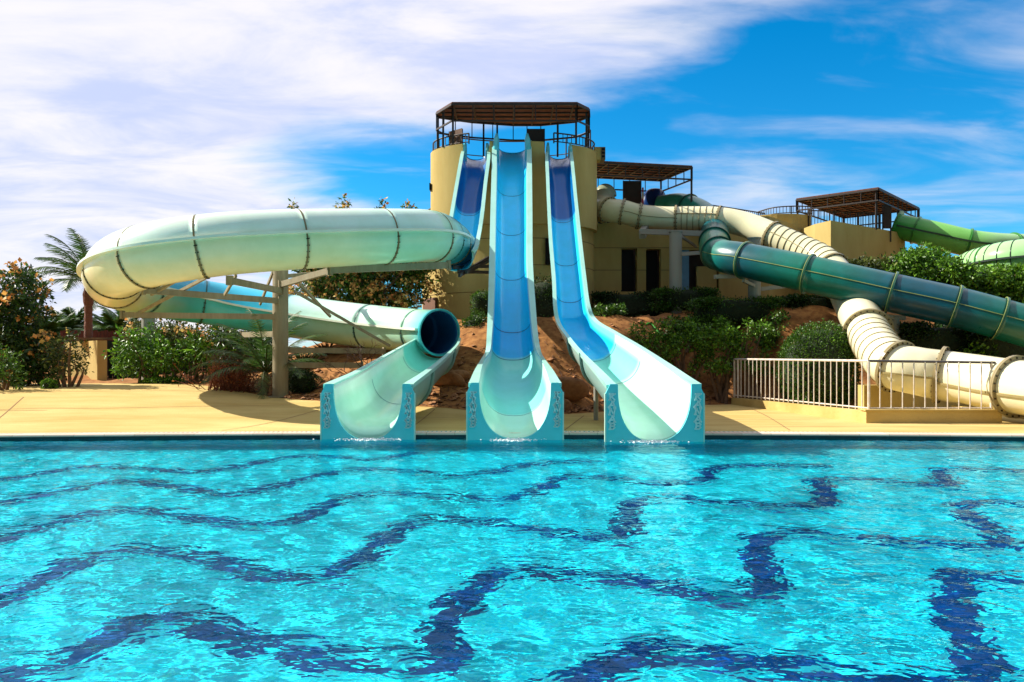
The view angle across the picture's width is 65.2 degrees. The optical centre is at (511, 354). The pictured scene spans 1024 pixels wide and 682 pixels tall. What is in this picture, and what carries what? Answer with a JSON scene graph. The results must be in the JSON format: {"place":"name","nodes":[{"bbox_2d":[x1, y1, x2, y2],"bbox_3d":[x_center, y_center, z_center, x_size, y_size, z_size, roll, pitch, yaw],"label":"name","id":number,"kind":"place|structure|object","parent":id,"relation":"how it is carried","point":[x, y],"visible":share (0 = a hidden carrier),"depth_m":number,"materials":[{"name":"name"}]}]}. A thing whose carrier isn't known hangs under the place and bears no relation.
{"place":"outdoors","nodes":[
{"label":"outdoors","id":0,"kind":"place"},
{"bbox_2d":[0,305,940,413],"bbox_3d":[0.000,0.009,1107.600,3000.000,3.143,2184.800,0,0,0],"label":"ground","id":1,"kind":"structure","parent":0,"point":[549,334],"depth_m":22.31,"materials":[{"name":"red soil"}]},
{"bbox_2d":[0,341,27,389],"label":"leafy bush","id":2,"kind":"object","parent":1,"relation":"on","point":[5,373],"visible":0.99,"depth_m":20.53,"materials":[{"name":"green plant"}]},
{"bbox_2d":[0,257,74,385],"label":"flowering tree","id":3,"kind":"object","parent":1,"relation":"on","point":[17,316],"visible":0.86,"depth_m":21.91,"materials":[{"name":"green plant"}]},
{"bbox_2d":[38,377,58,388],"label":"grass clump","id":4,"kind":"object","parent":1,"relation":"on","point":[48,383],"visible":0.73,"depth_m":20.90,"materials":[{"name":"green plant"}]},
{"bbox_2d":[31,313,71,367],"bbox_3d":[-23.171,-0.372,39.919,2.433,3.464,2.598,0,0,16],"label":"palm tree","id":5,"kind":"object","parent":1,"relation":"on","point":[54,324],"visible":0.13,"depth_m":39.91,"materials":[{"name":"green plant"}]},
{"bbox_2d":[35,311,83,365],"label":"palm tree","id":6,"kind":"object","parent":1,"relation":"on","point":[70,321],"visible":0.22,"depth_m":41.98,"materials":[{"name":"green plant"}]},
{"bbox_2d":[27,228,100,340],"bbox_3d":[-14.827,-1.619,28.066,3.664,5.459,4.111,0,0,44],"label":"palm tree","id":7,"kind":"object","parent":1,"relation":"on","point":[89,303],"visible":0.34,"depth_m":27.68,"materials":[{"name":"green plant"}]},
{"bbox_2d":[38,327,93,386],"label":"flowering bush","id":8,"kind":"object","parent":1,"relation":"on","point":[62,376],"visible":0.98,"depth_m":21.41,"materials":[{"name":"green plant"}]},
{"bbox_2d":[50,306,96,330],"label":"palm tree","id":9,"kind":"object","parent":1,"relation":"on","point":[67,311],"visible":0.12,"depth_m":45.75,"materials":[{"name":"green plant"}]},
{"bbox_2d":[66,338,128,380],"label":"garden wall","id":10,"kind":"structure","parent":1,"relation":"on","point":[98,364],"depth_m":26.92,"materials":[{"name":"paint"}]},
{"bbox_2d":[83,309,140,331],"bbox_3d":[-19.897,-0.482,40.074,2.825,3.684,3.092,0,0,0],"label":"palm tree","id":11,"kind":"object","parent":1,"relation":"on","point":[108,317],"visible":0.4,"depth_m":39.60,"materials":[{"name":"green plant"}]},
{"bbox_2d":[93,305,155,327],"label":"palm tree","id":12,"kind":"object","parent":1,"relation":"on","point":[116,312],"visible":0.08,"depth_m":43.61,"materials":[{"name":"green plant"}]},
{"bbox_2d":[60,330,193,374],"bbox_3d":[-14.640,-0.049,30.520,5.185,1.754,0.040,0,0,0],"label":"brown fence","id":13,"kind":"object","parent":1,"relation":"on","point":[101,334],"visible":0.16,"depth_m":30.50,"materials":[{"name":"red wood"}]},
{"bbox_2d":[2,322,256,357],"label":"greenery","id":14,"kind":"object","parent":1,"relation":"on","point":[198,332],"depth_m":47.16,"materials":[{"name":"green plant"}]},
{"bbox_2d":[100,321,192,382],"bbox_3d":[-10.702,-0.016,23.639,2.585,1.966,1.727,0,0,17],"label":"leafy bush","id":15,"kind":"object","parent":1,"relation":"on","point":[153,360],"visible":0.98,"depth_m":23.41,"materials":[{"name":"green plant"}]},
{"bbox_2d":[142,318,154,379],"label":"support column","id":16,"kind":"structure","parent":1,"relation":"on","point":[145,321],"depth_m":24.04,"materials":[{"name":"grey paint"}]},
{"bbox_2d":[138,374,184,383],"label":"grass clump","id":17,"kind":"object","parent":1,"relation":"on","point":[167,379],"visible":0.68,"depth_m":23.10,"materials":[{"name":"green plant"}]},
{"bbox_2d":[107,341,230,378],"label":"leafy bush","id":18,"kind":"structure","parent":1,"relation":"on","point":[109,364],"depth_m":27.30,"materials":[{"name":"green plant"}]},
{"bbox_2d":[121,318,239,376],"bbox_3d":[-10.605,-0.232,25.051,3.734,2.196,2.907,0,0,0],"label":"flowering bush","id":19,"kind":"object","parent":1,"relation":"on","point":[171,334],"visible":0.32,"depth_m":24.78,"materials":[{"name":"green plant"}]},
{"bbox_2d":[173,330,226,382],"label":"long leaved shrub","id":20,"kind":"object","parent":1,"relation":"on","point":[194,346],"visible":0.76,"depth_m":23.45,"materials":[{"name":"green plant"}]},
{"bbox_2d":[172,345,271,392],"bbox_3d":[-7.545,0.368,21.139,2.779,1.375,1.575,0,0,-17],"label":"red leaved bush","id":21,"kind":"object","parent":1,"relation":"on","point":[228,381],"visible":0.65,"depth_m":21.03,"materials":[{"name":"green plant"}]},
{"bbox_2d":[204,325,251,374],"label":"long leaved shrub","id":22,"kind":"object","parent":1,"relation":"on","point":[222,342],"visible":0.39,"depth_m":24.95,"materials":[{"name":"green plant"}]},
{"bbox_2d":[226,332,271,366],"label":"leafy bush","id":23,"kind":"object","parent":1,"relation":"on","point":[251,340],"visible":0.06,"depth_m":25.39,"materials":[{"name":"green plant"}]},
{"bbox_2d":[188,309,327,398],"bbox_3d":[-6.557,-0.013,21.084,3.607,2.486,3.667,0,0,0],"label":"palm tree","id":24,"kind":"object","parent":1,"relation":"on","point":[264,361],"visible":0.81,"depth_m":20.63,"materials":[{"name":"green plant"}]},
{"bbox_2d":[120,260,450,397],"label":"support frame","id":25,"kind":"structure","parent":1,"relation":"on","point":[278,300],"depth_m":19.82,"materials":[{"name":"beige paint"}]},
{"bbox_2d":[76,143,489,439],"bbox_3d":[-5.750,-2.498,20.024,10.159,8.516,12.663,0,0,0],"label":"spiral slide","id":26,"kind":"object","parent":25,"relation":"on","point":[386,395],"visible":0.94,"depth_m":17.59,"materials":[{"name":"plastic"}]},
{"bbox_2d":[453,256,488,276],"bbox_3d":[-0.972,-2.461,22.294,0.351,1.070,4.660,0,0,10],"label":"steel bracket","id":27,"kind":"object","parent":26,"relation":"attached to","point":[482,263],"visible":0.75,"depth_m":22.06,"materials":[{"name":"metal"}]},
{"bbox_2d":[288,368,318,393],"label":"bush","id":28,"kind":"object","parent":1,"relation":"on","point":[306,382],"visible":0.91,"depth_m":20.39,"materials":[{"name":"green plant"}]},
{"bbox_2d":[288,353,323,368],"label":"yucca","id":29,"kind":"object","parent":1,"relation":"on","point":[306,356],"visible":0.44,"depth_m":22.96,"materials":[{"name":"green plant"}]},
{"bbox_2d":[313,341,339,353],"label":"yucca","id":30,"kind":"object","parent":1,"relation":"on","point":[325,345],"visible":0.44,"depth_m":23.29,"materials":[{"name":"green plant"}]},
{"bbox_2d":[321,339,378,374],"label":"bare bush","id":31,"kind":"object","parent":1,"relation":"on","point":[360,358],"visible":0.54,"depth_m":19.84,"materials":[{"name":"brown plant"}]},
{"bbox_2d":[286,193,441,308],"bbox_3d":[-5.020,-2.910,25.727,5.476,4.519,2.660,0,0,0],"label":"flowering tree","id":32,"kind":"object","parent":1,"relation":"on","point":[362,287],"visible":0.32,"depth_m":25.35,"materials":[{"name":"green plant"}]},
{"bbox_2d":[435,370,469,386],"bbox_3d":[-1.514,0.618,19.512,0.970,0.489,0.590,0,0,0],"label":"rock","id":33,"kind":"object","parent":1,"relation":"on","point":[454,377],"visible":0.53,"depth_m":19.30,"materials":[{"name":"brown stone"}]},
{"bbox_2d":[459,310,487,328],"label":"topiary bush","id":34,"kind":"object","parent":1,"relation":"on","point":[475,320],"visible":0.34,"depth_m":22.40,"materials":[{"name":"green plant"}]},
{"bbox_2d":[469,288,487,317],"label":"topiary bush","id":35,"kind":"object","parent":1,"relation":"on","point":[479,302],"visible":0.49,"depth_m":23.28,"materials":[{"name":"green plant"}]},
{"bbox_2d":[212,312,797,412],"bbox_3d":[-0.509,-0.079,22.595,16.134,3.001,9.392,0,0,0],"label":"rubble","id":36,"kind":"object","parent":1,"relation":"on","point":[453,396],"visible":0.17,"depth_m":20.40,"materials":[{"name":"brown stone"}]},
{"bbox_2d":[0,383,1023,432],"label":"pool deck","id":37,"kind":"structure","parent":1,"relation":"on","point":[92,407],"depth_m":16.69,"materials":[{"name":"concrete"}]},
{"bbox_2d":[0,380,941,429],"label":"deck joints","id":38,"kind":"object","parent":37,"relation":"on","point":[315,410],"visible":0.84,"depth_m":17.12,"materials":[{"name":"brown"}]},
{"bbox_2d":[248,312,777,411],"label":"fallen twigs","id":39,"kind":"object","parent":1,"relation":"on","point":[476,364],"visible":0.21,"depth_m":20.51,"materials":[{"name":"brown wood"}]},
{"bbox_2d":[534,274,553,317],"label":"topiary bush","id":40,"kind":"object","parent":1,"relation":"on","point":[543,299],"visible":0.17,"depth_m":23.95,"materials":[{"name":"green plant"}]},
{"bbox_2d":[564,399,571,410],"bbox_3d":[1.072,1.195,18.882,0.689,0.368,0.446,0,0,0],"label":"rock","id":41,"kind":"object","parent":1,"relation":"on","point":[567,405],"visible":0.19,"depth_m":18.74,"materials":[{"name":"brown stone"}]},
{"bbox_2d":[558,377,589,400],"bbox_3d":[1.242,0.854,19.596,1.296,0.622,0.727,0,0,0],"label":"rock","id":42,"kind":"object","parent":1,"relation":"on","point":[574,389],"visible":0.48,"depth_m":19.29,"materials":[{"name":"brown stone"}]},
{"bbox_2d":[594,387,597,419],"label":"support column","id":43,"kind":"structure","parent":1,"relation":"on","point":[595,404],"depth_m":16.56,"materials":[{"name":"grey metal"}]},
{"bbox_2d":[591,299,628,316],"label":"leafy shrub","id":44,"kind":"object","parent":1,"relation":"on","point":[612,310],"visible":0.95,"depth_m":23.76,"materials":[{"name":"green plant"}]},
{"bbox_2d":[591,290,661,317],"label":"hedge","id":45,"kind":"object","parent":1,"relation":"on","point":[635,304],"visible":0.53,"depth_m":26.22,"materials":[{"name":"green plant"}]},
{"bbox_2d":[627,332,640,344],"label":"leafy shrub","id":46,"kind":"object","parent":1,"relation":"on","point":[632,338],"visible":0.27,"depth_m":21.78,"materials":[{"name":"green plant"}]},
{"bbox_2d":[625,318,679,367],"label":"leafy shrub","id":47,"kind":"object","parent":1,"relation":"on","point":[649,343],"visible":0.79,"depth_m":22.48,"materials":[{"name":"green plant"}]},
{"bbox_2d":[422,141,904,319],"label":"slide tower","id":48,"kind":"structure","parent":1,"relation":"on","point":[625,259],"depth_m":28.00,"materials":[{"name":"paint"}]},
{"bbox_2d":[432,133,469,150],"bbox_3d":[-2.096,-6.915,26.139,1.836,0.351,0.284,0,0,45],"label":"railing","id":49,"kind":"object","parent":48,"relation":"on","point":[445,137],"visible":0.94,"depth_m":25.80,"materials":[{"name":"brown metal"}]},
{"bbox_2d":[449,128,462,145],"bbox_3d":[-1.824,-6.772,25.904,0.601,0.998,0.086,0,0,34],"label":"board","id":50,"kind":"object","parent":48,"relation":"on","point":[457,139],"visible":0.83,"depth_m":25.83,"materials":[{"name":"brown metal"}]},
{"bbox_2d":[436,102,589,156],"bbox_3d":[0.047,-7.348,26.350,5.101,1.215,2.355,0,0,0],"label":"shade canopy","id":51,"kind":"object","parent":48,"relation":"on","point":[513,114],"visible":0.91,"depth_m":26.07,"materials":[{"name":"brown wood"}]},
{"bbox_2d":[436,129,590,157],"bbox_3d":[0.060,-7.060,27.868,5.243,1.141,1.499,0,0,0],"label":"railing","id":52,"kind":"object","parent":48,"relation":"on","point":[566,153],"visible":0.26,"depth_m":28.18,"materials":[{"name":"brown metal"}]},
{"bbox_2d":[466,133,563,440],"bbox_3d":[0.051,-2.615,19.921,1.668,8.750,12.578,0,0,0],"label":"open slide","id":53,"kind":"object","parent":48,"relation":"attached to","point":[515,391],"visible":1,"depth_m":19.60,"materials":[{"name":"blue plastic"}]},
{"bbox_2d":[527,129,544,145],"bbox_3d":[0.793,-6.926,26.245,0.577,0.965,0.090,0,0,0],"label":"board","id":54,"kind":"object","parent":48,"relation":"on","point":[536,134],"visible":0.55,"depth_m":26.20,"materials":[{"name":"brown metal"}]},
{"bbox_2d":[545,238,550,264],"bbox_3d":[1.200,-3.270,25.480,0.280,0.820,0.240,0,0,0],"label":"window","id":55,"kind":"structure","parent":48,"relation":"in","point":[547,252],"depth_m":25.36,"materials":[{"name":"black glass"}]},
{"bbox_2d":[553,132,594,149],"bbox_3d":[2.212,-6.915,26.269,0.498,0.351,2.294,0,0,39],"label":"railing","id":56,"kind":"object","parent":48,"relation":"on","point":[571,135],"visible":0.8,"depth_m":25.78,"materials":[{"name":"brown metal"}]},
{"bbox_2d":[593,147,604,162],"bbox_3d":[2.939,-6.726,26.981,0.360,0.430,0.538,0,0,0],"label":"vent box","id":57,"kind":"object","parent":48,"relation":"attached to","point":[600,151],"visible":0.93,"depth_m":26.75,"materials":[{"name":"paint"}]},
{"bbox_2d":[545,142,704,442],"bbox_3d":[1.880,-2.509,19.806,1.674,8.538,13.110,0,0,-4],"label":"open slide","id":58,"kind":"object","parent":48,"relation":"attached to","point":[645,394],"visible":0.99,"depth_m":17.29,"materials":[{"name":"blue plastic"}]},
{"bbox_2d":[621,250,635,291],"bbox_3d":[4.105,-2.955,28.350,0.550,1.510,0.100,0,0,0],"label":"window","id":59,"kind":"structure","parent":48,"relation":"in","point":[628,257],"depth_m":28.36,"materials":[{"name":"black glass"}]},
{"bbox_2d":[623,181,641,203],"bbox_3d":[4.395,-5.666,29.245,0.682,1.381,0.090,0,0,0],"label":"board","id":60,"kind":"object","parent":48,"relation":"on","point":[632,191],"visible":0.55,"depth_m":29.20,"materials":[{"name":"brown metal"}]},
{"bbox_2d":[642,187,643,204],"bbox_3d":[4.742,-5.728,29.000,0.078,0.638,0.078,0,0,23],"label":"warning pole","id":61,"kind":"object","parent":48,"relation":"on","point":[643,195],"visible":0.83,"depth_m":28.97,"materials":[{"name":"metal"}]},
{"bbox_2d":[597,161,692,201],"bbox_3d":[4.185,-5.558,28.935,4.039,2.235,2.290,0,0,-12],"label":"shade canopy","id":62,"kind":"object","parent":48,"relation":"on","point":[645,172],"visible":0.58,"depth_m":28.51,"materials":[{"name":"brown wood"}]},
{"bbox_2d":[646,250,658,290],"bbox_3d":[4.950,-2.935,28.350,0.520,1.510,0.100,0,0,0],"label":"window","id":63,"kind":"structure","parent":48,"relation":"in","point":[652,256],"depth_m":28.36,"materials":[{"name":"black glass"}]},
{"bbox_2d":[682,250,688,289],"bbox_3d":[6.010,-2.740,28.070,0.380,2.000,0.100,0,0,0],"label":"door panel","id":64,"kind":"structure","parent":48,"relation":"in","point":[685,259],"depth_m":28.02,"materials":[{"name":"blue paint"}]},
{"bbox_2d":[713,205,765,214],"bbox_3d":[8.261,-5.160,29.933,3.788,0.641,0.088,0,0,-34],"label":"railing","id":65,"kind":"object","parent":48,"relation":"on","point":[744,210],"visible":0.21,"depth_m":30.35,"materials":[{"name":"brown metal"}]},
{"bbox_2d":[758,206,812,215],"bbox_3d":[10.470,-5.420,30.539,1.971,0.321,1.079,0,0,9],"label":"railing","id":66,"kind":"object","parent":48,"relation":"on","point":[809,213],"visible":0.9,"depth_m":30.12,"materials":[{"name":"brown metal"}]},
{"bbox_2d":[644,188,1023,346],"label":"tube slide","id":67,"kind":"object","parent":48,"relation":"attached to","point":[992,317],"visible":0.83,"depth_m":21.02,"materials":[{"name":"teal plastic"}]},
{"bbox_2d":[808,210,878,227],"bbox_3d":[12.767,-5.075,30.648,3.303,0.771,0.158,0,0,-18],"label":"railing","id":68,"kind":"object","parent":48,"relation":"on","point":[844,212],"visible":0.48,"depth_m":30.60,"materials":[{"name":"brown metal"}]},
{"bbox_2d":[796,187,919,229],"bbox_3d":[13.924,-5.303,32.051,3.119,1.525,5.486,0,0,41],"label":"shade canopy","id":69,"kind":"object","parent":48,"relation":"on","point":[875,199],"visible":0.75,"depth_m":31.19,"materials":[{"name":"brown wood"}]},
{"bbox_2d":[858,212,880,228],"bbox_3d":[13.462,-5.010,30.047,0.969,0.641,0.155,0,0,-13],"label":"railing","id":70,"kind":"object","parent":48,"relation":"on","point":[869,219],"visible":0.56,"depth_m":30.00,"materials":[{"name":"brown metal"}]},
{"bbox_2d":[882,205,891,241],"bbox_3d":[14.179,-4.962,30.245,0.342,1.411,0.090,0,0,0],"label":"board","id":71,"kind":"object","parent":48,"relation":"on","point":[886,216],"visible":0.93,"depth_m":30.20,"materials":[{"name":"brown metal"}]},
{"bbox_2d":[891,211,1023,254],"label":"tube slide","id":72,"kind":"object","parent":48,"relation":"attached to","point":[957,240],"visible":0.69,"depth_m":29.75,"materials":[{"name":"green plastic"}]},
{"bbox_2d":[639,225,702,313],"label":"support column","id":73,"kind":"structure","parent":1,"relation":"on","point":[676,253],"depth_m":25.28,"materials":[{"name":"grey paint"}]},
{"bbox_2d":[662,312,699,352],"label":"leafy shrub","id":74,"kind":"object","parent":1,"relation":"on","point":[679,329],"visible":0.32,"depth_m":23.48,"materials":[{"name":"green plant"}]},
{"bbox_2d":[646,286,721,313],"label":"hedge","id":75,"kind":"object","parent":1,"relation":"on","point":[667,299],"visible":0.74,"depth_m":25.16,"materials":[{"name":"green plant"}]},
{"bbox_2d":[659,315,720,380],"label":"leafy shrub","id":76,"kind":"object","parent":1,"relation":"on","point":[674,341],"visible":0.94,"depth_m":22.37,"materials":[{"name":"green plant"}]},
{"bbox_2d":[692,315,749,403],"bbox_3d":[5.764,0.161,22.194,1.639,2.573,1.275,0,0,0],"label":"leafy shrub","id":77,"kind":"object","parent":1,"relation":"on","point":[726,367],"visible":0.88,"depth_m":22.08,"materials":[{"name":"green plant"}]},
{"bbox_2d":[681,294,789,346],"bbox_3d":[6.688,-0.996,24.013,3.205,1.669,1.530,0,0,0],"label":"hedge","id":78,"kind":"object","parent":1,"relation":"on","point":[707,309],"visible":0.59,"depth_m":23.50,"materials":[{"name":"green plant"}]},
{"bbox_2d":[714,237,783,298],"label":"support column","id":79,"kind":"structure","parent":1,"relation":"on","point":[755,288],"depth_m":23.88,"materials":[{"name":"grey paint"}]},
{"bbox_2d":[720,317,779,399],"bbox_3d":[6.560,0.211,22.064,1.830,2.494,1.149,0,0,0],"label":"leafy shrub","id":80,"kind":"object","parent":1,"relation":"on","point":[759,328],"visible":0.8,"depth_m":21.97,"materials":[{"name":"green plant"}]},
{"bbox_2d":[750,309,790,348],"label":"leafy shrub","id":81,"kind":"object","parent":1,"relation":"on","point":[779,313],"visible":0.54,"depth_m":22.81,"materials":[{"name":"green plant"}]},
{"bbox_2d":[780,292,833,308],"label":"shaded hedge","id":82,"kind":"object","parent":1,"relation":"on","point":[795,300],"visible":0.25,"depth_m":23.61,"materials":[{"name":"green plant"}]},
{"bbox_2d":[775,318,860,407],"bbox_3d":[7.958,0.344,20.732,2.196,2.579,1.886,0,0,0],"label":"ball topiary","id":83,"kind":"object","parent":1,"relation":"on","point":[821,342],"visible":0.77,"depth_m":20.17,"materials":[{"name":"green plant"}]},
{"bbox_2d":[813,251,903,297],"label":"tall hedge","id":84,"kind":"object","parent":1,"relation":"on","point":[867,262],"visible":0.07,"depth_m":24.64,"materials":[{"name":"green plant"}]},
{"bbox_2d":[731,398,1005,422],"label":"kerb wall","id":85,"kind":"structure","parent":1,"relation":"on","point":[927,415],"depth_m":15.89,"materials":[{"name":"concrete"}]},
{"bbox_2d":[733,358,995,408],"bbox_3d":[6.949,0.639,18.400,2.247,1.071,6.922,0,0,-32],"label":"metal railing","id":86,"kind":"object","parent":85,"relation":"on","point":[991,363],"visible":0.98,"depth_m":16.65,"materials":[{"name":"white metal"}]},
{"bbox_2d":[887,314,905,335],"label":"support column","id":87,"kind":"structure","parent":1,"relation":"on","point":[895,319],"depth_m":21.20,"materials":[{"name":"grey paint"}]},
{"bbox_2d":[872,240,972,286],"bbox_3d":[12.816,-2.308,25.077,3.666,2.489,2.774,0,0,0],"label":"tall hedge","id":88,"kind":"object","parent":1,"relation":"on","point":[919,261],"visible":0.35,"depth_m":24.27,"materials":[{"name":"green plant"}]},
{"bbox_2d":[895,320,972,351],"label":"shaded hedge","id":89,"kind":"object","parent":1,"relation":"on","point":[923,334],"visible":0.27,"depth_m":20.99,"materials":[{"name":"green plant"}]},
{"bbox_2d":[858,385,1023,418],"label":"concrete plinth","id":90,"kind":"structure","parent":1,"relation":"on","point":[896,398],"depth_m":19.20,"materials":[{"name":"paint"}]},
{"bbox_2d":[597,184,1023,417],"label":"tube slide","id":91,"kind":"object","parent":90,"relation":"on","point":[868,325],"visible":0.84,"depth_m":18.65,"materials":[{"name":"beige plastic"}]},
{"bbox_2d":[929,252,1014,300],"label":"tall hedge","id":92,"kind":"object","parent":1,"relation":"on","point":[966,275],"visible":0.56,"depth_m":23.53,"materials":[{"name":"green plant"}]},
{"bbox_2d":[956,342,998,355],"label":"leafy shrub","id":93,"kind":"object","parent":1,"relation":"on","point":[976,348],"visible":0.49,"depth_m":20.53,"materials":[{"name":"green plant"}]},
{"bbox_2d":[944,325,1023,357],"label":"shaded hedge","id":94,"kind":"object","parent":1,"relation":"on","point":[1006,349],"visible":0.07,"depth_m":20.58,"materials":[{"name":"green plant"}]},
{"bbox_2d":[956,239,1023,267],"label":"tube slide","id":95,"kind":"object","parent":1,"relation":"on","point":[1010,252],"visible":0.37,"depth_m":25.45,"materials":[{"name":"green plastic"}]},
{"bbox_2d":[978,262,1023,303],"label":"tall hedge","id":96,"kind":"object","parent":1,"relation":"on","point":[1017,280],"visible":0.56,"depth_m":23.18,"materials":[{"name":"green plant"}]},
{"bbox_2d":[0,438,1023,681],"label":"pool water","id":97,"kind":"structure","parent":0,"point":[464,560],"depth_m":5.66,"materials":[{"name":"blue liquid"}]},
{"bbox_2d":[313,437,400,440],"bbox_3d":[-2.636,1.438,13.520,1.537,0.064,0.353,0,0,0],"label":"foam","id":98,"kind":"object","parent":97,"relation":"on","point":[371,439],"visible":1,"depth_m":13.57,"materials":[{"name":"white"}]},
{"bbox_2d":[480,437,541,441],"bbox_3d":[0.023,1.438,13.462,1.130,0.064,0.354,0,0,0],"label":"foam","id":99,"kind":"object","parent":97,"relation":"on","point":[508,439],"visible":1,"depth_m":13.49,"materials":[{"name":"white"}]},
{"bbox_2d":[610,439,688,443],"bbox_3d":[2.286,1.435,13.146,1.320,0.071,0.387,0,0,0],"label":"foam","id":100,"kind":"object","parent":97,"relation":"on","point":[651,441],"visible":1,"depth_m":13.21,"materials":[{"name":"white"}]},
{"bbox_2d":[0,0,1023,433],"label":"sky","id":101,"kind":"structure","parent":0,"point":[115,115],"materials":[{"name":"blue"}]},
{"label":"overflow channel","id":102,"kind":"structure","parent":0,"visible":0},
{"bbox_2d":[0,432,1023,436],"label":"pool coping","id":103,"kind":"object","parent":102,"relation":"on","point":[464,433],"visible":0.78,"depth_m":13.85,"materials":[{"name":"beige stone"}]},
{"bbox_2d":[0,431,1023,433],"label":"overflow grate","id":104,"kind":"object","parent":102,"relation":"on","point":[465,431],"visible":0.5,"depth_m":14.01,"materials":[{"name":"white plastic"}]},
{"label":"pool floor","id":105,"kind":"structure","parent":0,"visible":0},
{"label":"pool wall","id":106,"kind":"structure","parent":105,"relation":"on","visible":0},
{"bbox_2d":[0,435,1023,439],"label":"waterline tile","id":107,"kind":"object","parent":106,"relation":"attached to","point":[565,436],"visible":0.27,"depth_m":13.83,"materials":[{"name":"tile"}]}
]}

